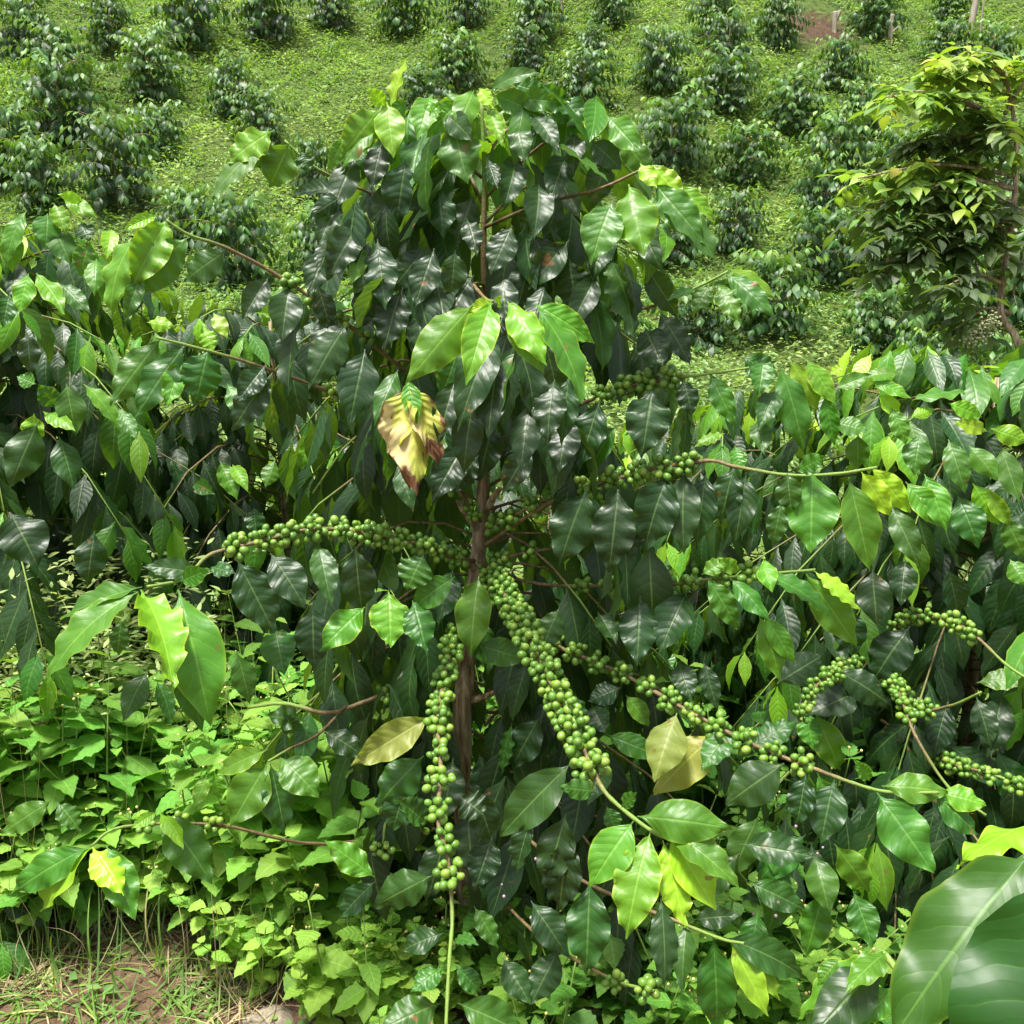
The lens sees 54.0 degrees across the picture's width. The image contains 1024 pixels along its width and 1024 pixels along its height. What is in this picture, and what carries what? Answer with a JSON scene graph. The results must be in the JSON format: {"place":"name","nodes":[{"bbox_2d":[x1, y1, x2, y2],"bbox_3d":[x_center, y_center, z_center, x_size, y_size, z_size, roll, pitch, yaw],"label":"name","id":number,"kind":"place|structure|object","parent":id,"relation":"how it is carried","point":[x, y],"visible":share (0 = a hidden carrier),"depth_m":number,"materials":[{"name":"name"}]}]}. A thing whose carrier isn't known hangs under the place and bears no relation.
{"place":"outdoors","nodes":[
{"label":"outdoors","id":0,"kind":"place"},
{"bbox_2d":[0,506,988,1023],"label":"ground","id":1,"kind":"structure","parent":0,"point":[134,962],"depth_m":2.31,"materials":[{"name":"soil"}]},
{"bbox_2d":[0,676,88,830],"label":"weed","id":2,"kind":"object","parent":1,"relation":"on","point":[22,720],"visible":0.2,"depth_m":2.41,"materials":[{"name":"green plant"}]},
{"bbox_2d":[0,738,113,935],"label":"weed","id":3,"kind":"object","parent":1,"relation":"on","point":[6,900],"visible":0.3,"depth_m":2.37,"materials":[{"name":"green plant"}]},
{"bbox_2d":[0,528,263,807],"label":"fine weeds","id":4,"kind":"object","parent":1,"relation":"on","point":[104,642],"visible":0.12,"depth_m":2.66,"materials":[{"name":"green plant"}]},
{"bbox_2d":[0,890,283,1023],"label":"grass","id":5,"kind":"structure","parent":1,"relation":"on","point":[113,1011],"depth_m":2.28,"materials":[{"name":"green plant"}]},
{"bbox_2d":[0,564,290,946],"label":"dry grass","id":6,"kind":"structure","parent":1,"relation":"on","point":[119,758],"depth_m":2.41,"materials":[{"name":"plant"}]},
{"bbox_2d":[0,191,293,980],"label":"coffee plant","id":7,"kind":"object","parent":1,"relation":"on","point":[49,484],"visible":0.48,"depth_m":2.61,"materials":[{"name":"green plant"}]},
{"bbox_2d":[0,884,297,1023],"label":"straw","id":8,"kind":"object","parent":1,"relation":"on","point":[228,991],"visible":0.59,"depth_m":2.29,"materials":[{"name":"beige plant"}]},
{"bbox_2d":[0,847,321,1023],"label":"straw","id":9,"kind":"object","parent":1,"relation":"on","point":[220,980],"visible":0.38,"depth_m":2.22,"materials":[{"name":"plant"}]},
{"bbox_2d":[135,757,219,927],"bbox_3d":[-0.775,0.779,2.383,0.222,0.545,0.362,-5,13,-21],"label":"weed","id":10,"kind":"object","parent":1,"relation":"on","point":[170,799],"visible":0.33,"depth_m":2.29,"materials":[{"name":"green plant"}]},
{"bbox_2d":[189,839,244,916],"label":"weed","id":11,"kind":"object","parent":1,"relation":"on","point":[231,913],"visible":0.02,"depth_m":2.41,"materials":[{"name":"green plant"}]},
{"bbox_2d":[0,902,460,1023],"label":"soil clods","id":12,"kind":"object","parent":1,"relation":"on","point":[122,973],"visible":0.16,"depth_m":2.32,"materials":[{"name":"brown soil"}]},
{"bbox_2d":[242,1003,293,1023],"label":"rock","id":13,"kind":"object","parent":1,"relation":"on","point":[283,1013],"visible":0.91,"depth_m":2.19,"materials":[{"name":"beige stone"}]},
{"bbox_2d":[68,293,494,741],"bbox_3d":[-0.861,0.060,3.612,1.890,1.665,1.873,0,12,0],"label":"coffee plant","id":14,"kind":"object","parent":1,"relation":"on","point":[205,452],"visible":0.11,"depth_m":3.23,"materials":[{"name":"green plant"}]},
{"bbox_2d":[261,795,335,909],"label":"weed","id":15,"kind":"object","parent":1,"relation":"on","point":[288,900],"visible":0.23,"depth_m":2.23,"materials":[{"name":"green plant"}]},
{"bbox_2d":[273,884,358,1023],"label":"weed","id":16,"kind":"object","parent":1,"relation":"on","point":[315,994],"visible":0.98,"depth_m":2.05,"materials":[{"name":"green plant"}]},
{"bbox_2d":[332,904,409,1023],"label":"weed","id":17,"kind":"object","parent":1,"relation":"on","point":[367,999],"visible":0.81,"depth_m":1.99,"materials":[{"name":"green plant"}]},
{"bbox_2d":[0,689,846,989],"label":"grass","id":18,"kind":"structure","parent":1,"relation":"on","point":[58,941],"depth_m":2.35,"materials":[{"name":"green plant"}]},
{"bbox_2d":[0,601,903,1014],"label":"weed","id":19,"kind":"object","parent":1,"relation":"on","point":[90,745],"depth_m":2.40,"materials":[{"name":"green plant"}]},
{"bbox_2d":[0,588,958,1023],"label":"undergrowth","id":20,"kind":"object","parent":1,"relation":"on","point":[234,862],"depth_m":2.26,"materials":[{"name":"green plant"}]},
{"bbox_2d":[0,57,985,1023],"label":"coffee plant","id":21,"kind":"object","parent":1,"relation":"on","point":[456,391],"visible":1,"depth_m":1.81,"materials":[{"name":"green plant"}]},
{"bbox_2d":[32,493,988,1023],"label":"creeping weeds","id":22,"kind":"object","parent":1,"relation":"on","point":[304,1021],"visible":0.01,"depth_m":2.26,"materials":[{"name":"green plant"}]},
{"bbox_2d":[487,951,569,1023],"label":"weed","id":23,"kind":"object","parent":1,"relation":"on","point":[519,1008],"visible":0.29,"depth_m":1.93,"materials":[{"name":"green plant"}]},
{"bbox_2d":[490,900,585,1013],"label":"weed","id":24,"kind":"object","parent":1,"relation":"on","point":[564,960],"visible":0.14,"depth_m":2.00,"materials":[{"name":"green plant"}]},
{"bbox_2d":[382,443,744,719],"bbox_3d":[0.168,0.147,4.177,1.690,1.216,1.843,0,12,0],"label":"coffee plant","id":25,"kind":"object","parent":1,"relation":"on","point":[522,489],"visible":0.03,"depth_m":3.93,"materials":[{"name":"green plant"}]},
{"bbox_2d":[588,967,655,1023],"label":"weed","id":26,"kind":"object","parent":1,"relation":"on","point":[607,1016],"visible":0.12,"depth_m":2.07,"materials":[{"name":"green plant"}]},
{"bbox_2d":[551,396,923,790],"bbox_3d":[0.815,0.240,3.669,1.517,1.309,1.588,0,12,0],"label":"coffee plant","id":27,"kind":"object","parent":1,"relation":"on","point":[723,446],"visible":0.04,"depth_m":3.31,"materials":[{"name":"green plant"}]},
{"bbox_2d":[748,926,858,1023],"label":"weed","id":28,"kind":"object","parent":1,"relation":"on","point":[788,993],"visible":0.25,"depth_m":1.93,"materials":[{"name":"green plant"}]},
{"bbox_2d":[606,340,1023,951],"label":"coffee plant","id":29,"kind":"object","parent":1,"relation":"on","point":[948,422],"visible":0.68,"depth_m":2.41,"materials":[{"name":"green plant"}]},
{"bbox_2d":[725,697,1023,1023],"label":"coffee plant","id":30,"kind":"object","parent":1,"relation":"on","point":[888,868],"visible":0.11,"depth_m":2.17,"materials":[{"name":"green plant"}]},
{"bbox_2d":[798,825,1023,1023],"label":"coffee plant","id":31,"kind":"object","parent":1,"relation":"on","point":[960,959],"visible":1,"depth_m":0.64,"materials":[{"name":"green plant"}]},
{"bbox_2d":[816,42,1023,453],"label":"shade tree","id":32,"kind":"object","parent":1,"relation":"on","point":[957,196],"visible":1,"depth_m":5.18,"materials":[{"name":"green plant"}]},
{"bbox_2d":[0,0,1023,517],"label":"hillside","id":33,"kind":"structure","parent":0,"point":[820,12],"depth_m":15.71,"materials":[{"name":"green plant"}]},
{"bbox_2d":[0,0,60,60],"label":"coffee bush","id":34,"kind":"object","parent":33,"relation":"on","point":[20,7],"visible":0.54,"depth_m":16.55,"materials":[{"name":"green plant"}]},
{"bbox_2d":[0,95,69,181],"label":"coffee bush","id":35,"kind":"object","parent":33,"relation":"on","point":[14,118],"visible":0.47,"depth_m":13.64,"materials":[{"name":"green plant"}]},
{"bbox_2d":[0,125,93,214],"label":"coffee bush","id":36,"kind":"object","parent":33,"relation":"on","point":[35,149],"visible":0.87,"depth_m":12.48,"materials":[{"name":"green plant"}]},
{"bbox_2d":[7,14,100,91],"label":"coffee bush","id":37,"kind":"object","parent":33,"relation":"on","point":[63,36],"visible":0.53,"depth_m":15.23,"materials":[{"name":"green plant"}]},
{"bbox_2d":[0,42,119,148],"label":"coffee bush","id":38,"kind":"object","parent":33,"relation":"on","point":[48,76],"visible":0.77,"depth_m":14.28,"materials":[{"name":"green plant"}]},
{"bbox_2d":[47,107,159,211],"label":"coffee bush","id":39,"kind":"object","parent":33,"relation":"on","point":[102,143],"visible":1,"depth_m":12.14,"materials":[{"name":"green plant"}]},
{"bbox_2d":[68,0,142,50],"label":"coffee bush","id":40,"kind":"object","parent":33,"relation":"on","point":[119,19],"visible":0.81,"depth_m":16.28,"materials":[{"name":"green plant"}]},
{"bbox_2d":[93,19,197,100],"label":"coffee bush","id":41,"kind":"object","parent":33,"relation":"on","point":[139,75],"visible":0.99,"depth_m":15.42,"materials":[{"name":"green plant"}]},
{"bbox_2d":[122,95,191,162],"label":"coffee bush","id":42,"kind":"object","parent":33,"relation":"on","point":[167,129],"visible":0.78,"depth_m":13.76,"materials":[{"name":"green plant"}]},
{"bbox_2d":[149,183,222,242],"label":"coffee bush","id":43,"kind":"object","parent":33,"relation":"on","point":[184,211],"visible":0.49,"depth_m":11.81,"materials":[{"name":"green plant"}]},
{"bbox_2d":[142,0,237,50],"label":"coffee bush","id":44,"kind":"object","parent":33,"relation":"on","point":[190,21],"visible":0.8,"depth_m":16.76,"materials":[{"name":"green plant"}]},
{"bbox_2d":[199,46,268,119],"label":"coffee bush","id":45,"kind":"object","parent":33,"relation":"on","point":[221,80],"visible":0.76,"depth_m":15.14,"materials":[{"name":"green plant"}]},
{"bbox_2d":[172,183,296,294],"bbox_3d":[-2.956,-2.853,10.723,1.346,1.162,1.471,-2,12,-10],"label":"coffee bush","id":46,"kind":"object","parent":33,"relation":"on","point":[249,229],"visible":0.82,"depth_m":10.52,"materials":[{"name":"green plant"}]},
{"bbox_2d":[221,83,296,143],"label":"coffee bush","id":47,"kind":"object","parent":33,"relation":"on","point":[255,109],"visible":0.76,"depth_m":14.30,"materials":[{"name":"green plant"}]},
{"bbox_2d":[218,0,310,43],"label":"coffee bush","id":48,"kind":"object","parent":33,"relation":"on","point":[260,11],"visible":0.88,"depth_m":17.59,"materials":[{"name":"green plant"}]},
{"bbox_2d":[234,286,313,375],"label":"coffee bush","id":49,"kind":"object","parent":33,"relation":"on","point":[237,296],"visible":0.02,"depth_m":8.46,"materials":[{"name":"green plant"}]},
{"bbox_2d":[284,131,337,201],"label":"coffee bush","id":50,"kind":"object","parent":33,"relation":"on","point":[310,146],"visible":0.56,"depth_m":13.30,"materials":[{"name":"green plant"}]},
{"bbox_2d":[278,200,348,278],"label":"coffee bush","id":51,"kind":"object","parent":33,"relation":"on","point":[304,234],"visible":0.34,"depth_m":10.63,"materials":[{"name":"green plant"}]},
{"bbox_2d":[296,0,362,32],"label":"coffee bush","id":52,"kind":"object","parent":33,"relation":"on","point":[333,8],"visible":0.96,"depth_m":18.39,"materials":[{"name":"green plant"}]},
{"bbox_2d":[339,267,406,334],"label":"coffee bush","id":53,"kind":"object","parent":33,"relation":"on","point":[346,302],"visible":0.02,"depth_m":9.40,"materials":[{"name":"green plant"}]},
{"bbox_2d":[360,0,446,37],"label":"coffee bush","id":54,"kind":"object","parent":33,"relation":"on","point":[394,11],"visible":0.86,"depth_m":18.03,"materials":[{"name":"green plant"}]},
{"bbox_2d":[385,61,454,112],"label":"coffee bush","id":55,"kind":"object","parent":33,"relation":"on","point":[415,86],"visible":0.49,"depth_m":15.51,"materials":[{"name":"green plant"}]},
{"bbox_2d":[417,26,499,88],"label":"coffee bush","id":56,"kind":"object","parent":33,"relation":"on","point":[465,51],"visible":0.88,"depth_m":16.41,"materials":[{"name":"green plant"}]},
{"bbox_2d":[437,0,500,27],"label":"coffee bush","id":57,"kind":"object","parent":33,"relation":"on","point":[462,11],"visible":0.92,"depth_m":18.05,"materials":[{"name":"green plant"}]},
{"bbox_2d":[0,0,1023,518],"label":"hillside weeds","id":58,"kind":"object","parent":33,"relation":"on","point":[414,62],"visible":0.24,"depth_m":15.33,"materials":[{"name":"green plant"}]},
{"bbox_2d":[493,20,552,70],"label":"coffee bush","id":59,"kind":"object","parent":33,"relation":"on","point":[519,50],"visible":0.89,"depth_m":16.96,"materials":[{"name":"green plant"}]},
{"bbox_2d":[508,0,577,37],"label":"coffee bush","id":60,"kind":"object","parent":33,"relation":"on","point":[544,18],"visible":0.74,"depth_m":17.47,"materials":[{"name":"green plant"}]},
{"bbox_2d":[538,43,630,113],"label":"coffee bush","id":61,"kind":"object","parent":33,"relation":"on","point":[583,84],"visible":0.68,"depth_m":15.63,"materials":[{"name":"green plant"}]},
{"bbox_2d":[571,16,622,71],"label":"coffee bush","id":62,"kind":"object","parent":33,"relation":"on","point":[586,36],"visible":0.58,"depth_m":16.70,"materials":[{"name":"green plant"}]},
{"bbox_2d":[555,254,658,344],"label":"coffee bush","id":63,"kind":"object","parent":33,"relation":"on","point":[615,317],"visible":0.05,"depth_m":10.26,"materials":[{"name":"green plant"}]},
{"bbox_2d":[582,0,644,28],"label":"coffee bush","id":64,"kind":"object","parent":33,"relation":"on","point":[610,11],"visible":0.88,"depth_m":17.92,"materials":[{"name":"green plant"}]},
{"bbox_2d":[619,17,701,93],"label":"coffee bush","id":65,"kind":"object","parent":33,"relation":"on","point":[659,62],"visible":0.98,"depth_m":15.59,"materials":[{"name":"green plant"}]},
{"bbox_2d":[631,80,724,173],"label":"coffee bush","id":66,"kind":"object","parent":33,"relation":"on","point":[679,131],"visible":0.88,"depth_m":14.15,"materials":[{"name":"green plant"}]},
{"bbox_2d":[635,198,720,267],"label":"coffee bush","id":67,"kind":"object","parent":33,"relation":"on","point":[689,250],"visible":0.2,"depth_m":12.37,"materials":[{"name":"green plant"}]},
{"bbox_2d":[645,276,742,355],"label":"coffee bush","id":68,"kind":"object","parent":33,"relation":"on","point":[702,321],"visible":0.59,"depth_m":10.19,"materials":[{"name":"green plant"}]},
{"bbox_2d":[680,0,744,42],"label":"coffee bush","id":69,"kind":"object","parent":33,"relation":"on","point":[721,4],"visible":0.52,"depth_m":16.67,"materials":[{"name":"green plant"}]},
{"bbox_2d":[690,4,758,76],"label":"coffee bush","id":70,"kind":"object","parent":33,"relation":"on","point":[724,22],"visible":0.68,"depth_m":15.91,"materials":[{"name":"green plant"}]},
{"bbox_2d":[677,40,778,114],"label":"coffee bush","id":71,"kind":"object","parent":33,"relation":"on","point":[733,75],"visible":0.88,"depth_m":15.21,"materials":[{"name":"green plant"}]},
{"bbox_2d":[707,185,773,253],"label":"coffee bush","id":72,"kind":"object","parent":33,"relation":"on","point":[743,212],"visible":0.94,"depth_m":12.37,"materials":[{"name":"green plant"}]},
{"bbox_2d":[704,118,795,185],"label":"coffee bush","id":73,"kind":"object","parent":33,"relation":"on","point":[743,135],"visible":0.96,"depth_m":13.91,"materials":[{"name":"green plant"}]},
{"bbox_2d":[713,246,835,342],"bbox_3d":[2.572,-2.232,10.336,1.288,0.959,1.160,-1,12,-5],"label":"coffee bush","id":74,"kind":"object","parent":33,"relation":"on","point":[769,262],"visible":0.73,"depth_m":10.11,"materials":[{"name":"green plant"}]},
{"bbox_2d":[746,0,814,48],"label":"coffee bush","id":75,"kind":"object","parent":33,"relation":"on","point":[769,26],"visible":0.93,"depth_m":16.82,"materials":[{"name":"green plant"}]},
{"bbox_2d":[754,58,839,132],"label":"coffee bush","id":76,"kind":"object","parent":33,"relation":"on","point":[797,91],"visible":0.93,"depth_m":14.86,"materials":[{"name":"green plant"}]},
{"bbox_2d":[779,151,856,225],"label":"coffee bush","id":77,"kind":"object","parent":33,"relation":"on","point":[815,197],"visible":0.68,"depth_m":12.64,"materials":[{"name":"green plant"}]},
{"bbox_2d":[772,205,884,286],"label":"coffee bush","id":78,"kind":"object","parent":33,"relation":"on","point":[819,225],"visible":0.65,"depth_m":11.29,"materials":[{"name":"green plant"}]},
{"bbox_2d":[832,10,840,32],"bbox_3d":[5.748,-8.656,17.831,0.139,0.461,0.103,0,12,0],"label":"post","id":79,"kind":"object","parent":33,"relation":"on","point":[835,15],"visible":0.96,"depth_m":17.79,"materials":[{"name":"brown wood"}]},
{"bbox_2d":[783,100,890,190],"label":"coffee bush","id":80,"kind":"object","parent":33,"relation":"on","point":[847,141],"visible":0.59,"depth_m":13.10,"materials":[{"name":"green plant"}]},
{"bbox_2d":[803,27,885,90],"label":"coffee bush","id":81,"kind":"object","parent":33,"relation":"on","point":[844,50],"visible":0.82,"depth_m":15.83,"materials":[{"name":"green plant"}]},
{"bbox_2d":[825,76,898,137],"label":"coffee bush","id":82,"kind":"object","parent":33,"relation":"on","point":[859,101],"visible":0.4,"depth_m":14.40,"materials":[{"name":"green plant"}]},
{"bbox_2d":[838,0,914,38],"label":"coffee bush","id":83,"kind":"object","parent":33,"relation":"on","point":[873,10],"visible":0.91,"depth_m":17.66,"materials":[{"name":"green plant"}]},
{"bbox_2d":[836,282,924,355],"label":"coffee bush","id":84,"kind":"object","parent":33,"relation":"on","point":[880,322],"visible":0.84,"depth_m":10.05,"materials":[{"name":"green plant"}]},
{"bbox_2d":[841,209,923,288],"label":"coffee bush","id":85,"kind":"object","parent":33,"relation":"on","point":[895,245],"visible":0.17,"depth_m":11.16,"materials":[{"name":"green plant"}]},
{"bbox_2d":[887,13,898,45],"bbox_3d":[6.635,-8.362,17.510,0.169,0.623,0.091,2,12,7],"label":"bare trunk","id":86,"kind":"object","parent":33,"relation":"on","point":[891,31],"visible":0.81,"depth_m":17.48,"materials":[{"name":"brown wood"}]},
{"bbox_2d":[866,121,928,166],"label":"coffee bush","id":87,"kind":"object","parent":33,"relation":"on","point":[907,136],"visible":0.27,"depth_m":13.18,"materials":[{"name":"green plant"}]},
{"bbox_2d":[871,156,946,219],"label":"coffee bush","id":88,"kind":"object","parent":33,"relation":"on","point":[922,178],"visible":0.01,"depth_m":12.10,"materials":[{"name":"green plant"}]},
{"bbox_2d":[896,324,967,357],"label":"coffee bush","id":89,"kind":"object","parent":33,"relation":"on","point":[917,346],"visible":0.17,"depth_m":9.55,"materials":[{"name":"green plant"}]},
{"bbox_2d":[860,266,1009,361],"bbox_3d":[4.266,-1.957,10.170,1.407,1.069,1.411,-5,13,-24],"label":"coffee bush","id":90,"kind":"object","parent":33,"relation":"on","point":[922,320],"visible":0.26,"depth_m":9.96,"materials":[{"name":"green plant"}]},
{"bbox_2d":[907,12,989,66],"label":"coffee bush","id":91,"kind":"object","parent":33,"relation":"on","point":[944,29],"visible":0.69,"depth_m":16.39,"materials":[{"name":"green plant"}]},
{"bbox_2d":[921,0,981,20],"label":"coffee bush","id":92,"kind":"object","parent":33,"relation":"on","point":[957,4],"visible":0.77,"depth_m":18.49,"materials":[{"name":"green plant"}]},
{"bbox_2d":[919,84,994,156],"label":"coffee bush","id":93,"kind":"object","parent":33,"relation":"on","point":[932,129],"visible":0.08,"depth_m":13.61,"materials":[{"name":"green plant"}]},
{"bbox_2d":[897,184,1020,279],"bbox_3d":[5.109,-3.171,11.619,1.569,1.092,1.412,12,17,43],"label":"coffee bush","id":94,"kind":"object","parent":33,"relation":"on","point":[1007,193],"visible":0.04,"depth_m":11.21,"materials":[{"name":"green plant"}]},
{"bbox_2d":[968,0,978,32],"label":"wooden post","id":95,"kind":"object","parent":33,"relation":"on","point":[973,10],"visible":0.61,"depth_m":17.80,"materials":[{"name":"brown wood"}]},
{"bbox_2d":[954,332,1014,370],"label":"coffee bush","id":96,"kind":"object","parent":33,"relation":"on","point":[992,355],"visible":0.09,"depth_m":9.19,"materials":[{"name":"green plant"}]},
{"bbox_2d":[953,148,1023,230],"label":"coffee bush","id":97,"kind":"object","parent":33,"relation":"on","point":[1005,165],"visible":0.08,"depth_m":11.87,"materials":[{"name":"green plant"}]},
{"bbox_2d":[960,17,1023,81],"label":"coffee bush","id":98,"kind":"object","parent":33,"relation":"on","point":[1005,42],"visible":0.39,"depth_m":15.78,"materials":[{"name":"green plant"}]},
{"bbox_2d":[961,212,1023,327],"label":"coffee bush","id":99,"kind":"object","parent":33,"relation":"on","point":[1016,301],"visible":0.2,"depth_m":10.67,"materials":[{"name":"green plant"}]},
{"bbox_2d":[975,114,1023,190],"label":"coffee bush","id":100,"kind":"object","parent":33,"relation":"on","point":[1020,124],"visible":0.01,"depth_m":12.55,"materials":[{"name":"green plant"}]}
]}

